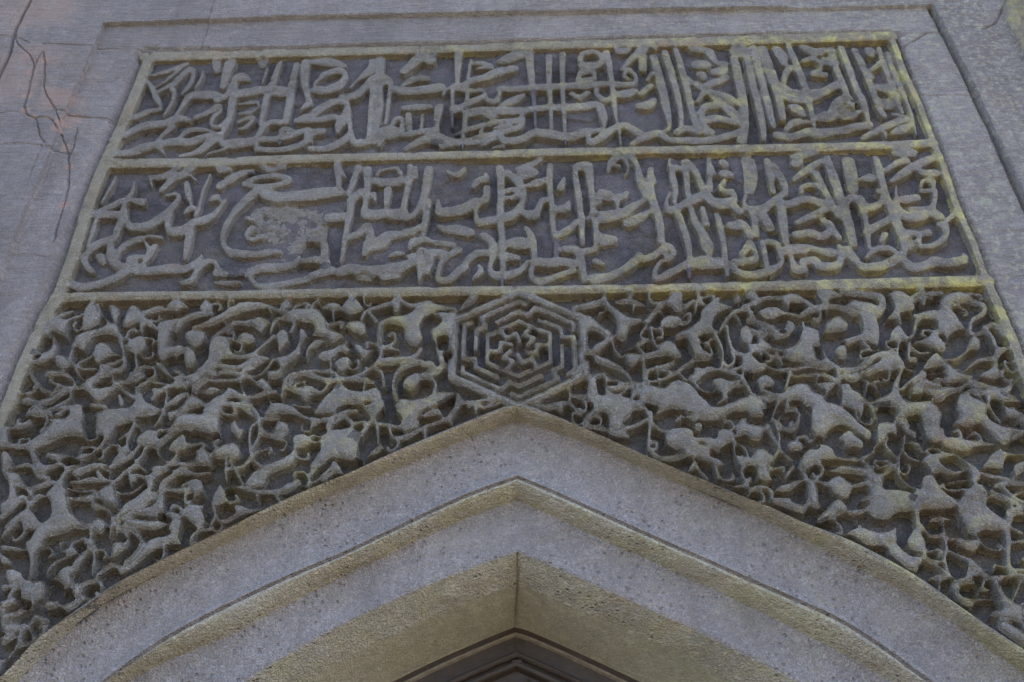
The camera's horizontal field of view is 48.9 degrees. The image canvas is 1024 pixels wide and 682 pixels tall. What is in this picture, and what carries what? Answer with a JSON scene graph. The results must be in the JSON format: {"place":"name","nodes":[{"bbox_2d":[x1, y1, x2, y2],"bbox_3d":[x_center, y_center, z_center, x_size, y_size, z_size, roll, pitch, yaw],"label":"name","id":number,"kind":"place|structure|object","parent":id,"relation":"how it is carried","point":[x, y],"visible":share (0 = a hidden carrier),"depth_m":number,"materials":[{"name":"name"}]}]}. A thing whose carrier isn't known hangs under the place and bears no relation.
{"place":"outdoors","nodes":[
{"label":"outdoors","id":0,"kind":"place"},
{"label":"ground","id":1,"kind":"structure","parent":0,"visible":0},
{"bbox_2d":[0,0,1023,406],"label":"portal wall","id":2,"kind":"structure","parent":1,"relation":"on","point":[68,72],"depth_m":3.61,"materials":[{"name":"stone"}]},
{"bbox_2d":[0,294,500,676],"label":"arabesque panel","id":3,"kind":"object","parent":2,"relation":"attached to","point":[134,439],"visible":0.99,"depth_m":2.66,"materials":[{"name":"stone"}]},
{"bbox_2d":[0,405,1023,681],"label":"pointed arch","id":4,"kind":"structure","parent":2,"relation":"attached to","point":[614,555],"depth_m":2.43,"materials":[{"name":"stone"}]},
{"bbox_2d":[393,627,638,681],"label":"door frame","id":5,"kind":"object","parent":4,"relation":"attached to","point":[514,654],"visible":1,"depth_m":2.55,"materials":[{"name":"brown wood"}]},
{"bbox_2d":[99,32,937,173],"bbox_3d":[0.012,-0.732,3.472,2.455,0.611,0.052,-1,-42,1],"label":"inscription panel","id":6,"kind":"object","parent":2,"relation":"attached to","point":[724,97],"visible":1,"depth_m":3.45,"materials":[{"name":"stone"}]},
{"bbox_2d":[445,291,593,407],"bbox_3d":[0.018,0.024,2.784,0.361,0.384,0.039,-1,-42,1],"label":"hexagonal medallion","id":7,"kind":"object","parent":2,"relation":"attached to","point":[514,348],"visible":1,"depth_m":2.78,"materials":[{"name":"stone"}]},
{"bbox_2d":[52,144,993,309],"bbox_3d":[0.010,-0.314,3.097,2.455,0.585,0.051,-1,-42,1],"label":"inscription panel","id":8,"kind":"object","parent":2,"relation":"attached to","point":[808,224],"visible":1,"depth_m":3.06,"materials":[{"name":"stone"}]},
{"bbox_2d":[532,282,1023,648],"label":"arabesque panel","id":9,"kind":"object","parent":2,"relation":"attached to","point":[890,426],"visible":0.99,"depth_m":2.63,"materials":[{"name":"stone"}]},
{"bbox_2d":[1002,0,1023,51],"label":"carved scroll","id":10,"kind":"object","parent":2,"relation":"attached to","point":[1013,12],"visible":1,"depth_m":3.62,"materials":[{"name":"stone"}]}
]}

